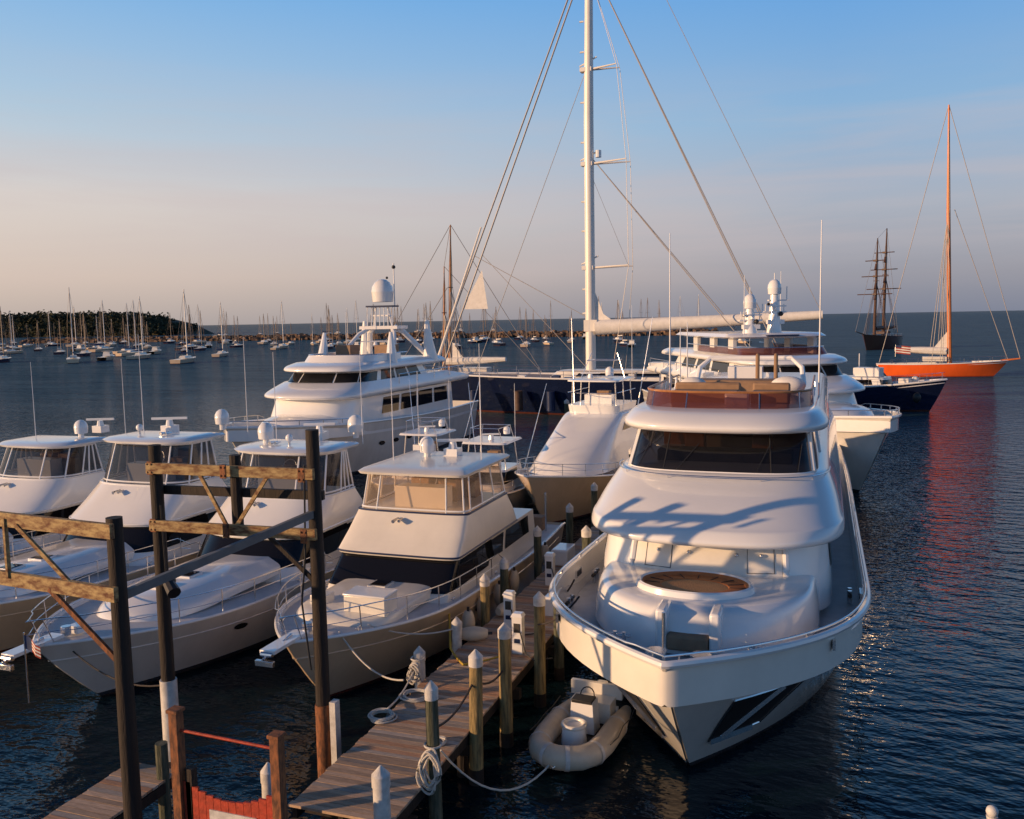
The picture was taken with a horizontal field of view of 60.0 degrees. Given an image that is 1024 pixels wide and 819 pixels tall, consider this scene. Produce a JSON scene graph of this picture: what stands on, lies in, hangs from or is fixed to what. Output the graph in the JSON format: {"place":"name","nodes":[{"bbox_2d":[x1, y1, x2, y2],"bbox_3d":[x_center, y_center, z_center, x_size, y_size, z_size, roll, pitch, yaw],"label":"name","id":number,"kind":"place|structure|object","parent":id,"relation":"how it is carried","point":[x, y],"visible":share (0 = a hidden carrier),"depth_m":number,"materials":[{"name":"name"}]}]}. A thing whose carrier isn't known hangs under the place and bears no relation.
{"place":"outdoors","nodes":[
{"label":"outdoors","id":0,"kind":"place"},
{"bbox_2d":[23,632,40,702],"bbox_3d":[-11.453,6.219,21.256,0.518,1.750,0.079,2,6,24],"label":"us flag","id":1,"kind":"object","parent":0,"point":[30,645],"visible":1,"depth_m":21.26,"materials":[{"name":"multicoloured fabric"}]},
{"bbox_2d":[0,310,1023,818],"bbox_3d":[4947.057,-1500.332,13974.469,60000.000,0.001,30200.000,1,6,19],"label":"sea water","id":2,"kind":"structure","parent":0,"point":[912,708],"depth_m":25.13,"materials":[{"name":"blue liquid"}]},
{"bbox_2d":[0,309,10,362],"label":"moored sailboat","id":3,"kind":"object","parent":2,"relation":"on","point":[3,358],"visible":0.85,"depth_m":265.99,"materials":[{"name":"blue paint"}]},
{"bbox_2d":[0,310,23,353],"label":"moored sailboat","id":4,"kind":"object","parent":2,"relation":"on","point":[13,351],"visible":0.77,"depth_m":352.72,"materials":[{"name":"beige paint"}]},
{"bbox_2d":[6,316,20,349],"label":"moored sailboat","id":5,"kind":"object","parent":2,"relation":"on","point":[16,348],"visible":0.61,"depth_m":416.38,"materials":[{"name":"beige paint"}]},
{"bbox_2d":[53,321,64,354],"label":"moored sailboat","id":6,"kind":"object","parent":2,"relation":"on","point":[59,352],"visible":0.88,"depth_m":336.43,"materials":[{"name":"blue paint"}]},
{"bbox_2d":[0,362,125,560],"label":"motor cruiser","id":7,"kind":"object","parent":2,"relation":"on","point":[60,476],"visible":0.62,"depth_m":35.93,"materials":[{"name":"white paint"}]},
{"bbox_2d":[66,287,79,363],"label":"moored sailboat","id":8,"kind":"object","parent":2,"relation":"on","point":[72,358],"visible":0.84,"depth_m":252.16,"materials":[{"name":"beige paint"}]},
{"bbox_2d":[66,306,80,346],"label":"moored sailboat","id":9,"kind":"object","parent":2,"relation":"on","point":[74,344],"visible":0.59,"depth_m":465.36,"materials":[{"name":"beige paint"}]},
{"bbox_2d":[75,312,90,356],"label":"moored sailboat","id":10,"kind":"object","parent":2,"relation":"on","point":[85,352],"visible":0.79,"depth_m":308.57,"materials":[{"name":"blue paint"}]},
{"bbox_2d":[88,303,113,351],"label":"moored sailboat","id":11,"kind":"object","parent":2,"relation":"on","point":[105,348],"visible":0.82,"depth_m":358.89,"materials":[{"name":"beige paint"}]},
{"bbox_2d":[96,351,114,360],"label":"moored motorboat","id":12,"kind":"object","parent":2,"relation":"on","point":[108,356],"visible":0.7,"depth_m":265.45,"materials":[{"name":"beige paint"}]},
{"bbox_2d":[1,319,214,337],"bbox_3d":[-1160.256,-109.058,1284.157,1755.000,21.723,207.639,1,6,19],"label":"headland","id":13,"kind":"structure","parent":2,"relation":"on","point":[155,332],"depth_m":995.66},
{"bbox_2d":[0,309,197,336],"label":"distant tree line","id":14,"kind":"object","parent":13,"relation":"on","point":[154,324],"visible":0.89,"depth_m":958.93,"materials":[{"name":"green plant"}]},
{"bbox_2d":[44,740,171,818],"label":"timber walkway","id":15,"kind":"structure","parent":2,"relation":"on","point":[102,799],"depth_m":16.95,"materials":[{"name":"brown wood"}]},
{"bbox_2d":[0,339,247,653],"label":"motor cruiser","id":16,"kind":"object","parent":2,"relation":"on","point":[122,488],"visible":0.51,"depth_m":32.67,"materials":[{"name":"beige paint"}]},
{"bbox_2d":[194,511,216,533],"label":"side windows","id":17,"kind":"structure","parent":16,"relation":"in","point":[207,517],"depth_m":34.23,"materials":[{"name":"black glass"}]},
{"bbox_2d":[112,303,138,353],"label":"moored sailboat","id":18,"kind":"object","parent":2,"relation":"on","point":[125,351],"visible":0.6,"depth_m":327.56,"materials":[{"name":"beige paint"}]},
{"bbox_2d":[115,302,147,356],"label":"moored sailboat","id":19,"kind":"object","parent":2,"relation":"on","point":[131,352],"visible":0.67,"depth_m":302.84,"materials":[{"name":"beige paint"}]},
{"bbox_2d":[126,296,150,359],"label":"moored sailboat","id":20,"kind":"object","parent":2,"relation":"on","point":[143,355],"visible":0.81,"depth_m":273.96,"materials":[{"name":"beige paint"}]},
{"bbox_2d":[147,346,160,353],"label":"moored motorboat","id":21,"kind":"object","parent":2,"relation":"on","point":[156,350],"visible":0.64,"depth_m":317.26,"materials":[{"name":"beige paint"}]},
{"bbox_2d":[163,315,174,343],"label":"moored sailboat","id":22,"kind":"object","parent":2,"relation":"on","point":[169,341],"visible":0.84,"depth_m":499.98,"materials":[{"name":"white paint"}]},
{"bbox_2d":[0,429,341,818],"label":"pier gantry frame","id":23,"kind":"object","parent":2,"relation":"in","point":[116,593],"visible":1,"depth_m":18.90,"materials":[{"name":"brown wood"}]},
{"bbox_2d":[72,651,159,686],"bbox_3d":[-9.809,6.251,21.689,4.645,0.694,0.040,3,7,33],"label":"mooring line","id":24,"kind":"object","parent":23,"relation":"attached to","point":[81,658],"visible":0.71,"depth_m":21.84,"materials":[{"name":"fabric"}]},
{"bbox_2d":[0,351,363,695],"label":"motor cruiser","id":25,"kind":"object","parent":2,"relation":"on","point":[222,608],"visible":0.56,"depth_m":26.94,"materials":[{"name":"white paint"}]},
{"bbox_2d":[338,521,352,544],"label":"side windows","id":26,"kind":"structure","parent":25,"relation":"in","point":[344,529],"depth_m":31.85,"materials":[{"name":"black glass"}]},
{"bbox_2d":[170,289,195,363],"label":"moored sailboat","id":27,"kind":"object","parent":2,"relation":"on","point":[187,358],"visible":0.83,"depth_m":237.76,"materials":[{"name":"beige paint"}]},
{"bbox_2d":[174,305,197,349],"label":"moored sailboat","id":28,"kind":"object","parent":2,"relation":"on","point":[189,347],"visible":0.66,"depth_m":365.93,"materials":[{"name":"white paint"}]},
{"bbox_2d":[189,304,206,343],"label":"moored sailboat","id":29,"kind":"object","parent":2,"relation":"on","point":[198,341],"visible":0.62,"depth_m":478.13,"materials":[{"name":"beige paint"}]},
{"bbox_2d":[193,315,206,350],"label":"moored sailboat","id":30,"kind":"object","parent":2,"relation":"on","point":[200,348],"visible":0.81,"depth_m":350.36,"materials":[{"name":"white paint"}]},
{"bbox_2d":[211,302,228,356],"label":"moored sailboat","id":31,"kind":"object","parent":2,"relation":"on","point":[222,353],"visible":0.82,"depth_m":279.85,"materials":[{"name":"beige paint"}]},
{"bbox_2d":[165,705,287,818],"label":"gate with sign","id":32,"kind":"structure","parent":2,"relation":"on","point":[191,800],"depth_m":14.43,"materials":[{"name":"red paint"}]},
{"bbox_2d":[229,317,242,347],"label":"moored sailboat","id":33,"kind":"object","parent":2,"relation":"on","point":[236,345],"visible":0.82,"depth_m":391.09,"materials":[{"name":"blue paint"}]},
{"bbox_2d":[257,314,267,344],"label":"moored sailboat","id":34,"kind":"object","parent":2,"relation":"on","point":[263,342],"visible":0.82,"depth_m":435.37,"materials":[{"name":"beige paint"}]},
{"bbox_2d":[260,762,271,798],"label":"dock piling","id":35,"kind":"object","parent":2,"relation":"in","point":[265,774],"visible":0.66,"depth_m":15.79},
{"bbox_2d":[273,300,287,348],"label":"moored sailboat","id":36,"kind":"object","parent":2,"relation":"on","point":[283,346],"visible":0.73,"depth_m":357.85,"materials":[{"name":"beige paint"}]},
{"bbox_2d":[326,308,333,349],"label":"moored sailboat","id":37,"kind":"object","parent":2,"relation":"on","point":[330,346],"visible":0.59,"depth_m":338.38,"materials":[{"name":"blue paint"}]},
{"bbox_2d":[224,263,478,473],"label":"yacht","id":38,"kind":"object","parent":2,"relation":"on","point":[322,385],"visible":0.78,"depth_m":60.72,"materials":[{"name":"white paint"}]},
{"bbox_2d":[288,371,376,382],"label":"pilothouse windows","id":39,"kind":"structure","parent":38,"relation":"in","point":[366,376],"depth_m":59.09,"materials":[{"name":"black glass"}]},
{"bbox_2d":[381,365,419,378],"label":"sky lounge windows","id":40,"kind":"structure","parent":38,"relation":"in","point":[385,373],"depth_m":63.93,"materials":[{"name":"black glass"}]},
{"bbox_2d":[382,385,446,413],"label":"saloon windows","id":41,"kind":"structure","parent":38,"relation":"in","point":[440,393],"depth_m":65.72,"materials":[{"name":"black glass"}]},
{"bbox_2d":[19,328,718,343],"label":"breakwater","id":42,"kind":"object","parent":2,"relation":"on","point":[502,334],"visible":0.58,"depth_m":525.88,"materials":[{"name":"stone"}]},
{"bbox_2d":[371,765,390,818],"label":"dock piling","id":43,"kind":"object","parent":2,"relation":"in","point":[380,778],"visible":1,"depth_m":14.81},
{"bbox_2d":[396,304,404,342],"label":"moored sailboat","id":44,"kind":"object","parent":2,"relation":"on","point":[398,340],"visible":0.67,"depth_m":425.91,"materials":[{"name":"blue paint"}]},
{"bbox_2d":[255,353,564,697],"bbox_3d":[-2.943,2.766,29.117,5.050,9.720,17.908,1,6,19],"label":"pilothouse cruiser","id":45,"kind":"object","parent":2,"relation":"on","point":[432,542],"visible":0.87,"depth_m":27.35,"materials":[{"name":"beige paint"}]},
{"bbox_2d":[338,631,403,680],"bbox_3d":[-3.507,6.111,21.896,2.440,0.784,0.044,4,8,41],"label":"mooring line","id":46,"kind":"object","parent":45,"relation":"attached to","point":[362,661],"visible":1,"depth_m":21.98,"materials":[{"name":"white fabric"}]},
{"bbox_2d":[462,607,474,627],"bbox_3d":[-1.260,6.105,25.631,0.390,0.820,0.400,1,6,19],"label":"fender","id":47,"kind":"object","parent":45,"relation":"attached to","point":[468,618],"visible":0.65,"depth_m":25.49,"materials":[{"name":"plastic"}]},
{"bbox_2d":[477,597,480,619],"bbox_3d":[-0.916,6.039,27.208,0.331,0.820,0.340,1,6,19],"label":"fender","id":48,"kind":"object","parent":45,"relation":"attached to","point":[478,609],"visible":0.31,"depth_m":27.10,"materials":[{"name":"fabric"}]},
{"bbox_2d":[493,580,499,605],"bbox_3d":[-0.404,5.898,28.504,0.390,0.820,0.400,1,6,19],"label":"fender","id":49,"kind":"object","parent":45,"relation":"attached to","point":[496,593],"visible":0.55,"depth_m":28.36,"materials":[{"name":"plastic"}]},
{"bbox_2d":[495,603,503,615],"bbox_3d":[-0.167,5.950,26.568,0.400,0.390,0.820,3,7,36],"label":"fender","id":50,"kind":"object","parent":45,"relation":"attached to","point":[499,610],"visible":0.3,"depth_m":26.24,"materials":[{"name":"plastic"}]},
{"bbox_2d":[481,515,528,565],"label":"side windows","id":51,"kind":"structure","parent":45,"relation":"in","point":[515,532],"depth_m":30.82,"materials":[{"name":"black glass"}]},
{"bbox_2d":[509,567,518,590],"bbox_3d":[0.080,5.735,30.021,0.331,0.820,0.340,1,6,19],"label":"fender","id":52,"kind":"object","parent":45,"relation":"attached to","point":[514,579],"visible":0.95,"depth_m":29.90,"materials":[{"name":"fabric"}]},
{"bbox_2d":[542,542,548,563],"bbox_3d":[1.242,5.380,33.304,0.331,0.820,0.340,1,6,19],"label":"fender","id":53,"kind":"object","parent":45,"relation":"attached to","point":[545,548],"visible":0.55,"depth_m":33.18,"materials":[{"name":"plastic"}]},
{"bbox_2d":[413,646,425,687],"bbox_3d":[-2.267,7.598,22.102,0.312,3.500,0.326,-4,7,-31],"label":"dock piling","id":54,"kind":"object","parent":2,"relation":"in","point":[419,652],"visible":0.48,"depth_m":21.89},
{"bbox_2d":[387,668,415,707],"bbox_3d":[-2.571,6.526,21.025,0.044,0.374,2.020,0,6,14],"label":"mooring line","id":55,"kind":"object","parent":54,"relation":"attached to","point":[392,704],"visible":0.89,"depth_m":20.98,"materials":[{"name":"white fabric"}]},
{"bbox_2d":[406,656,424,684],"bbox_3d":[-2.345,6.412,21.837,0.381,0.602,0.462,1,6,19],"label":"coiled rope","id":56,"kind":"object","parent":54,"relation":"attached to","point":[416,665],"visible":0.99,"depth_m":21.66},
{"bbox_2d":[370,380,478,495],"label":"fishing boat","id":57,"kind":"object","parent":2,"relation":"on","point":[388,483],"visible":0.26,"depth_m":50.20,"materials":[{"name":"white paint"}]},
{"bbox_2d":[424,680,442,818],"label":"dock piling","id":58,"kind":"object","parent":2,"relation":"in","point":[432,733],"visible":0.91,"depth_m":16.88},
{"bbox_2d":[416,741,441,795],"bbox_3d":[-1.516,6.833,16.951,0.517,0.914,0.462,1,6,19],"label":"coiled rope","id":59,"kind":"object","parent":58,"relation":"hanging from","point":[429,753],"visible":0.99,"depth_m":16.77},
{"bbox_2d":[288,526,598,818],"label":"wooden dock","id":60,"kind":"object","parent":2,"relation":"on","point":[340,787],"visible":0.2,"depth_m":19.00,"materials":[{"name":"brown wood"}]},
{"bbox_2d":[368,708,397,723],"bbox_3d":[-2.886,6.831,19.770,0.662,0.095,0.628,1,6,19],"label":"coiled rope","id":61,"kind":"object","parent":60,"relation":"on","point":[373,719],"visible":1,"depth_m":19.68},
{"bbox_2d":[399,688,424,702],"bbox_3d":[-2.297,6.710,20.853,0.705,0.095,0.699,1,6,19],"label":"coiled rope","id":62,"kind":"object","parent":60,"relation":"on","point":[411,700],"visible":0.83,"depth_m":20.69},
{"bbox_2d":[448,613,498,665],"bbox_3d":[-1.427,6.151,24.300,1.443,0.546,3.055,-5,7,-31],"label":"shore power cable","id":63,"kind":"object","parent":60,"relation":"on","point":[452,651],"visible":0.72,"depth_m":23.46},
{"bbox_2d":[462,626,491,640],"bbox_3d":[-1.001,6.165,24.396,0.920,0.390,0.400,-1,6,-2],"label":"fender","id":64,"kind":"object","parent":60,"relation":"on","point":[474,633],"visible":0.92,"depth_m":24.25,"materials":[{"name":"plastic"}]},
{"bbox_2d":[502,590,533,634],"bbox_3d":[0.215,5.745,25.095,1.222,1.090,0.448,4,8,41],"label":"power pedestal","id":65,"kind":"object","parent":60,"relation":"on","point":[509,601],"visible":0.66,"depth_m":25.26,"materials":[{"name":"white plastic"}]},
{"bbox_2d":[511,611,552,660],"bbox_3d":[0.452,5.932,23.218,1.222,1.090,0.448,4,8,41],"label":"power pedestal","id":66,"kind":"object","parent":60,"relation":"on","point":[518,633],"visible":1,"depth_m":23.39,"materials":[{"name":"white plastic"}]},
{"bbox_2d":[545,592,552,615],"bbox_3d":[1.382,5.813,26.797,0.618,0.570,1.126,1,6,19],"label":"dock box","id":67,"kind":"object","parent":60,"relation":"on","point":[548,608],"visible":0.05,"depth_m":26.33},
{"bbox_2d":[544,552,555,585],"bbox_3d":[1.548,5.308,29.160,1.222,1.090,0.448,4,8,41],"label":"power pedestal","id":68,"kind":"object","parent":60,"relation":"on","point":[549,566],"visible":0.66,"depth_m":29.33,"materials":[{"name":"white plastic"}]},
{"bbox_2d":[551,543,574,565],"bbox_3d":[1.869,5.253,32.215,0.618,0.570,1.126,1,6,19],"label":"dock box","id":69,"kind":"object","parent":60,"relation":"on","point":[564,553],"visible":0.83,"depth_m":31.75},
{"bbox_2d":[451,617,461,653],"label":"dock piling","id":70,"kind":"object","parent":2,"relation":"in","point":[456,624],"visible":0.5,"depth_m":24.02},
{"bbox_2d":[368,624,452,634],"bbox_3d":[-2.672,5.816,23.645,2.331,0.486,0.044,-3,6,-18],"label":"mooring line","id":71,"kind":"object","parent":70,"relation":"attached to","point":[415,633],"visible":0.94,"depth_m":23.69,"materials":[{"name":"white fabric"}]},
{"bbox_2d":[384,225,541,371],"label":"wooden schooner","id":72,"kind":"object","parent":2,"relation":"on","point":[455,357],"visible":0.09,"depth_m":131.11,"materials":[{"name":"paint"}]},
{"bbox_2d":[468,649,483,786],"bbox_3d":[-0.773,7.363,19.198,0.356,4.501,0.360,-7,8,-44],"label":"dock piling","id":73,"kind":"object","parent":2,"relation":"in","point":[475,664],"visible":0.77,"depth_m":19.00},
{"bbox_2d":[439,670,502,726],"bbox_3d":[-0.856,6.066,18.871,0.100,0.493,4.011,1,6,19],"label":"mooring line","id":74,"kind":"object","parent":73,"relation":"attached to","point":[463,700],"visible":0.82,"depth_m":18.51,"materials":[{"name":"fabric"}]},
{"bbox_2d":[478,309,487,341],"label":"moored sailboat","id":75,"kind":"object","parent":2,"relation":"on","point":[483,339],"visible":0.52,"depth_m":405.68,"materials":[{"name":"blue paint"}]},
{"bbox_2d":[480,573,489,626],"bbox_3d":[-0.767,6.854,26.189,0.332,4.101,0.331,4,8,43],"label":"dock piling","id":76,"kind":"object","parent":2,"relation":"in","point":[485,597],"visible":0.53,"depth_m":25.97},
{"bbox_2d":[492,310,505,345],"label":"moored sailboat","id":77,"kind":"object","parent":2,"relation":"on","point":[496,343],"visible":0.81,"depth_m":343.31,"materials":[{"name":"blue paint"}]},
{"bbox_2d":[499,557,508,603],"bbox_3d":[-0.227,6.661,27.992,0.316,4.100,0.310,0,6,15],"label":"dock piling","id":78,"kind":"object","parent":2,"relation":"in","point":[504,568],"visible":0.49,"depth_m":27.75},
{"bbox_2d":[462,383,546,507],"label":"fishing boat","id":79,"kind":"object","parent":2,"relation":"on","point":[517,494],"visible":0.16,"depth_m":46.14,"materials":[{"name":"white paint"}]},
{"bbox_2d":[497,622,513,747],"bbox_3d":[-0.143,7.183,20.863,0.347,4.501,0.354,4,8,40],"label":"dock piling","id":80,"kind":"object","parent":2,"relation":"in","point":[505,692],"visible":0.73,"depth_m":20.66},
{"bbox_2d":[520,312,530,346],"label":"moored sailboat","id":81,"kind":"object","parent":2,"relation":"on","point":[527,344],"visible":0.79,"depth_m":320.10,"materials":[{"name":"beige paint"}]},
{"bbox_2d":[530,313,539,341],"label":"moored sailboat","id":82,"kind":"object","parent":2,"relation":"on","point":[533,339],"visible":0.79,"depth_m":389.50,"materials":[{"name":"blue paint"}]},
{"bbox_2d":[533,526,541,579],"bbox_3d":[0.933,6.206,31.263,0.316,4.300,0.308,-1,6,-1],"label":"dock piling","id":83,"kind":"object","parent":2,"relation":"in","point":[537,532],"visible":0.52,"depth_m":31.03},
{"bbox_2d":[533,591,545,707],"bbox_3d":[0.720,6.925,22.992,0.344,4.551,0.347,-1,6,-4],"label":"dock piling","id":84,"kind":"object","parent":2,"relation":"in","point":[539,603],"visible":0.68,"depth_m":22.80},
{"bbox_2d":[537,596,579,624],"bbox_3d":[1.133,5.059,22.269,1.414,1.035,0.050,4,8,40],"label":"mooring line","id":85,"kind":"object","parent":84,"relation":"attached to","point":[572,604],"visible":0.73,"depth_m":22.30,"materials":[{"name":"fabric"}]},
{"bbox_2d":[553,606,564,680],"bbox_3d":[1.309,6.768,24.680,0.317,4.500,0.326,-3,6,-21],"label":"dock piling","id":86,"kind":"object","parent":2,"relation":"in","point":[559,672],"visible":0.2,"depth_m":24.57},
{"bbox_2d":[564,399,568,414],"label":"dock piling","id":87,"kind":"object","parent":2,"relation":"in","point":[566,406],"visible":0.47,"depth_m":72.88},
{"bbox_2d":[566,503,572,543],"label":"dock piling","id":88,"kind":"object","parent":2,"relation":"in","point":[569,522],"visible":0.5,"depth_m":34.76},
{"bbox_2d":[528,678,634,771],"bbox_3d":[1.588,7.411,20.630,1.985,1.530,3.635,1,6,23],"label":"inflatable dinghy","id":89,"kind":"object","parent":2,"relation":"on","point":[584,727],"visible":0.99,"depth_m":20.34,"materials":[{"name":"rubber"}]},
{"bbox_2d":[440,750,548,790],"bbox_3d":[-0.255,7.297,18.311,2.827,1.430,0.044,-5,7,-35],"label":"mooring line","id":90,"kind":"object","parent":89,"relation":"attached to","point":[481,785],"visible":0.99,"depth_m":18.23,"materials":[{"name":"white fabric"}]},
{"bbox_2d":[514,317,652,522],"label":"sportfishing yacht","id":91,"kind":"object","parent":2,"relation":"on","point":[590,441],"visible":0.8,"depth_m":45.85,"materials":[{"name":"beige paint"}]},
{"bbox_2d":[581,525,590,549],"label":"dock piling","id":92,"kind":"object","parent":2,"relation":"in","point":[586,535],"visible":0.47,"depth_m":27.88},
{"bbox_2d":[591,482,597,526],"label":"dock piling","id":93,"kind":"object","parent":2,"relation":"in","point":[594,488],"visible":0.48,"depth_m":38.49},
{"bbox_2d":[613,300,626,342],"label":"moored sailboat","id":94,"kind":"object","parent":2,"relation":"on","point":[615,340],"visible":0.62,"depth_m":353.34,"materials":[{"name":"white paint"}]},
{"bbox_2d":[423,0,822,414],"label":"sailing yacht","id":95,"kind":"object","parent":2,"relation":"on","point":[497,392],"visible":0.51,"depth_m":91.56,"materials":[{"name":"blue paint"}]},
{"bbox_2d":[575,373,659,376],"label":"coachroof windows","id":96,"kind":"structure","parent":95,"relation":"in","point":[579,374],"depth_m":90.58,"materials":[{"name":"black glass"}]},
{"bbox_2d":[549,220,870,766],"bbox_3d":[9.045,0.212,33.888,7.720,13.400,38.084,1,6,19],"label":"motor yacht","id":97,"kind":"object","parent":2,"relation":"on","point":[716,570],"visible":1,"depth_m":21.84,"materials":[{"name":"white paint"}]},
{"bbox_2d":[642,273,901,491],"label":"yacht","id":98,"kind":"object","parent":2,"relation":"on","point":[863,432],"visible":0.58,"depth_m":57.53,"materials":[{"name":"white paint"}]},
{"bbox_2d":[682,357,728,371],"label":"sky lounge windows","id":99,"kind":"structure","parent":98,"relation":"in","point":[716,366],"depth_m":64.35,"materials":[{"name":"grey glass"}]},
{"bbox_2d":[734,365,842,375],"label":"pilothouse windows","id":100,"kind":"structure","parent":98,"relation":"in","point":[830,370],"depth_m":56.80,"materials":[{"name":"black glass"}]},
{"bbox_2d":[855,228,902,349],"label":"topsail schooner","id":101,"kind":"object","parent":2,"relation":"on","point":[874,341],"visible":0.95,"depth_m":241.43,"materials":[{"name":"brown paint"}]},
{"bbox_2d":[849,353,947,411],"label":"navy launch","id":102,"kind":"object","parent":2,"relation":"on","point":[914,394],"visible":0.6,"depth_m":89.35,"materials":[{"name":"paint"}]},
{"bbox_2d":[855,379,892,384],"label":"cabin windows","id":103,"kind":"structure","parent":102,"relation":"in","point":[865,382],"depth_m":90.87,"materials":[{"name":"black glass"}]},
{"bbox_2d":[876,105,1019,376],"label":"orange sloop","id":104,"kind":"object","parent":2,"relation":"on","point":[951,368],"visible":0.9,"depth_m":135.76,"materials":[{"name":"paint"}]},
{"bbox_2d":[895,345,910,354],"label":"us flag","id":105,"kind":"object","parent":104,"relation":"attached to","point":[899,349],"visible":1,"depth_m":128.35,"materials":[{"name":"multicoloured fabric"}]},
{"bbox_2d":[986,805,998,818],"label":"piling","id":106,"kind":"object","parent":2,"relation":"in","point":[992,811],"visible":1,"depth_m":11.25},
{"bbox_2d":[0,0,1023,324],"label":"sky","id":107,"kind":"structure","parent":0,"point":[248,157],"materials":[{"name":"blue"}]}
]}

